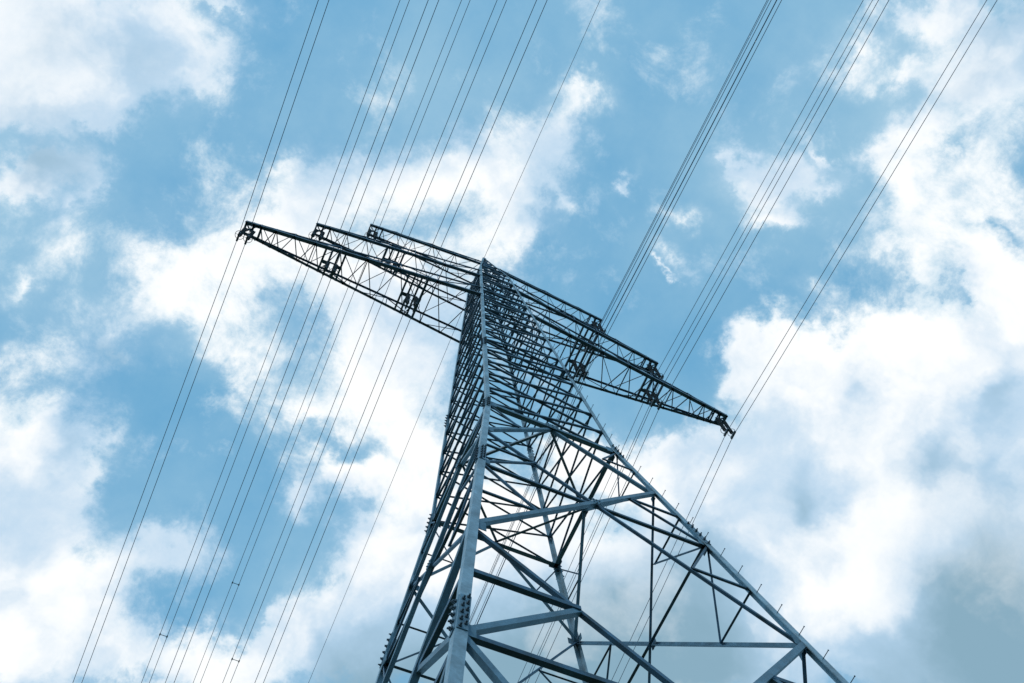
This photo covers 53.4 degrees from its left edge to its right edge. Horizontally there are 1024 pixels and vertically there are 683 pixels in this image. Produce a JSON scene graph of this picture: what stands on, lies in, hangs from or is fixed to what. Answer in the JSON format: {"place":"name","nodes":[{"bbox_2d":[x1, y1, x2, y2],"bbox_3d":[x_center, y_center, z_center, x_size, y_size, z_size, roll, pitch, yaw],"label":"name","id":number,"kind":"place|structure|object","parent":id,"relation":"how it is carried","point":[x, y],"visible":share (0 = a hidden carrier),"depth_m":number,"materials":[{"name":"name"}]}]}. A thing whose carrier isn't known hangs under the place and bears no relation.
{"place":"outdoors","nodes":[
{"label":"outdoors","id":0,"kind":"place"},
{"bbox_2d":[0,0,1023,682],"label":"sky","id":1,"kind":"structure","parent":0,"point":[872,488],"materials":[{"name":"blue"}]},
{"bbox_3d":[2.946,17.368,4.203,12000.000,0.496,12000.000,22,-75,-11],"label":"ground","id":2,"kind":"structure","parent":0,"visible":0},
{"bbox_2d":[243,221,855,682],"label":"transmission tower","id":3,"kind":"structure","parent":2,"relation":"on","point":[461,639],"depth_m":38.68,"materials":[{"name":"metal"}]},
{"bbox_2d":[235,227,255,244],"bbox_3d":[-14.548,-5.881,55.665,0.975,2.267,0.520,22,-75,-11],"label":"insulator set","id":4,"kind":"object","parent":3,"relation":"hanging from","point":[251,233],"visible":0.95,"depth_m":55.05,"materials":[{"name":"ceramic"}]},
{"bbox_2d":[73,0,328,681],"bbox_3d":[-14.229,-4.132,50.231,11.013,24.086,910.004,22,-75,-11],"label":"conductor bundle","id":5,"kind":"object","parent":4,"relation":"hanging from","point":[203,330],"visible":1,"depth_m":55.39,"materials":[{"name":"metal"}]},
{"bbox_2d":[309,229,324,240],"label":"insulator set","id":6,"kind":"object","parent":3,"relation":"hanging from","point":[315,232],"visible":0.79,"depth_m":61.43,"materials":[{"name":"ceramic"}]},
{"bbox_2d":[141,0,409,682],"bbox_3d":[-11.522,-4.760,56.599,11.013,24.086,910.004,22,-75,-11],"label":"conductor bundle","id":7,"kind":"object","parent":6,"relation":"hanging from","point":[274,335],"visible":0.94,"depth_m":61.97,"materials":[{"name":"metal"}]},
{"bbox_2d":[321,261,337,278],"bbox_3d":[-10.084,-4.087,56.567,0.975,2.267,0.520,22,-75,-11],"label":"insulator set","id":8,"kind":"object","parent":3,"relation":"hanging from","point":[328,264],"visible":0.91,"depth_m":55.93,"materials":[{"name":"ceramic"}]},
{"bbox_2d":[165,0,438,682],"bbox_3d":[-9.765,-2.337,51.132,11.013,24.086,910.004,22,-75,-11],"label":"conductor bundle","id":9,"kind":"object","parent":8,"relation":"hanging from","point":[301,331],"visible":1,"depth_m":56.00,"materials":[{"name":"metal"}]},
{"bbox_2d":[364,229,378,239],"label":"insulator set","id":10,"kind":"object","parent":3,"relation":"hanging from","point":[368,233],"visible":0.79,"depth_m":67.49,"materials":[{"name":"ceramic"}]},
{"bbox_2d":[193,0,469,682],"bbox_3d":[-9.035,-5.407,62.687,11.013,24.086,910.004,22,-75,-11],"label":"conductor bundle","id":11,"kind":"object","parent":10,"relation":"hanging from","point":[336,336],"visible":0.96,"depth_m":68.14,"materials":[{"name":"metal"}]},
{"bbox_2d":[384,258,397,274],"bbox_3d":[-7.432,-4.737,62.923,0.975,2.267,0.520,22,-75,-11],"label":"insulator set","id":12,"kind":"object","parent":3,"relation":"hanging from","point":[391,264],"visible":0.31,"depth_m":62.25,"materials":[{"name":"ceramic"}]},
{"bbox_2d":[222,0,506,682],"bbox_3d":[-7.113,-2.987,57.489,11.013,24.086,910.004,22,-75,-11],"label":"conductor bundle","id":13,"kind":"object","parent":12,"relation":"hanging from","point":[367,338],"visible":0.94,"depth_m":62.55,"materials":[{"name":"metal"}]},
{"bbox_2d":[403,293,419,311],"bbox_3d":[-5.669,-2.312,57.458,0.975,2.267,0.520,22,-75,-11],"label":"insulator set","id":14,"kind":"object","parent":3,"relation":"hanging from","point":[408,295],"visible":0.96,"depth_m":56.83,"materials":[{"name":"ceramic"}]},
{"bbox_2d":[255,0,546,682],"bbox_3d":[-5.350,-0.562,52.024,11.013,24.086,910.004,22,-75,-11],"label":"conductor bundle","id":15,"kind":"object","parent":14,"relation":"hanging from","point":[405,330],"visible":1,"depth_m":56.58,"materials":[{"name":"metal"}]},
{"bbox_2d":[308,1,599,682],"bbox_3d":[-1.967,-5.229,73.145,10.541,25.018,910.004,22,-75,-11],"label":"earth wire","id":16,"kind":"object","parent":3,"relation":"attached to","point":[452,334],"visible":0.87,"depth_m":77.29,"materials":[{"name":"metal"}]},
{"bbox_2d":[572,359,588,379],"bbox_3d":[3.932,1.548,59.397,0.975,2.267,0.520,22,-75,-11],"label":"insulator set","id":17,"kind":"object","parent":3,"relation":"hanging from","point":[582,369],"visible":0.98,"depth_m":58.77,"materials":[{"name":"ceramic"}]},
{"bbox_2d":[469,0,781,623],"bbox_3d":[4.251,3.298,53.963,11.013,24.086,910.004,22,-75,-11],"label":"conductor bundle","id":18,"kind":"object","parent":17,"relation":"hanging from","point":[642,266],"visible":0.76,"depth_m":54.95,"materials":[{"name":"metal"}]},
{"bbox_2d":[581,337,594,355],"bbox_3d":[4.888,0.216,65.412,0.975,2.267,0.520,22,-75,-11],"label":"insulator set","id":19,"kind":"object","parent":3,"relation":"hanging from","point":[586,346],"visible":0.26,"depth_m":64.79,"materials":[{"name":"ceramic"}]},
{"bbox_2d":[469,0,776,622],"bbox_3d":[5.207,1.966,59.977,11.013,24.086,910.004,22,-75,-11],"label":"conductor bundle","id":20,"kind":"object","parent":19,"relation":"hanging from","point":[643,256],"visible":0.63,"depth_m":60.88,"materials":[{"name":"metal"}]},
{"bbox_2d":[591,321,605,334],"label":"insulator set","id":21,"kind":"object","parent":3,"relation":"hanging from","point":[594,325],"visible":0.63,"depth_m":71.12,"materials":[{"name":"ceramic"}]},
{"bbox_2d":[470,0,776,622],"bbox_3d":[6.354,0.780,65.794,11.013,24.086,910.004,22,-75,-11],"label":"conductor bundle","id":22,"kind":"object","parent":21,"relation":"hanging from","point":[643,257],"visible":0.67,"depth_m":66.90,"materials":[{"name":"metal"}]},
{"bbox_2d":[644,388,662,409],"bbox_3d":[8.347,3.323,60.289,0.975,2.267,0.520,22,-75,-11],"label":"insulator set","id":23,"kind":"object","parent":3,"relation":"hanging from","point":[651,399],"visible":0.97,"depth_m":59.71,"materials":[{"name":"ceramic"}]},
{"bbox_2d":[527,0,888,682],"bbox_3d":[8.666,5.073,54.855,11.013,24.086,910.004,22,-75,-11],"label":"conductor bundle","id":24,"kind":"object","parent":23,"relation":"hanging from","point":[722,295],"visible":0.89,"depth_m":55.91,"materials":[{"name":"metal"}]},
{"bbox_2d":[647,364,663,378],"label":"insulator set","id":25,"kind":"object","parent":3,"relation":"hanging from","point":[650,367],"visible":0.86,"depth_m":66.11,"materials":[{"name":"ceramic"}]},
{"bbox_2d":[517,0,872,682],"bbox_3d":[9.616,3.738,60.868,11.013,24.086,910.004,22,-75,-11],"label":"conductor bundle","id":26,"kind":"object","parent":25,"relation":"hanging from","point":[709,293],"visible":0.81,"depth_m":62.19,"materials":[{"name":"metal"}]},
{"bbox_2d":[715,417,735,438],"bbox_3d":[12.811,5.117,61.190,0.975,2.267,0.520,22,-75,-11],"label":"insulator set","id":27,"kind":"object","parent":3,"relation":"hanging from","point":[722,426],"visible":0.98,"depth_m":60.67,"materials":[{"name":"ceramic"}]},
{"bbox_2d":[612,0,996,682],"bbox_3d":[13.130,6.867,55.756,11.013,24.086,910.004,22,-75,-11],"label":"conductor bundle","id":28,"kind":"object","parent":27,"relation":"hanging from","point":[814,302],"visible":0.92,"depth_m":56.29,"materials":[{"name":"metal"}]}
]}

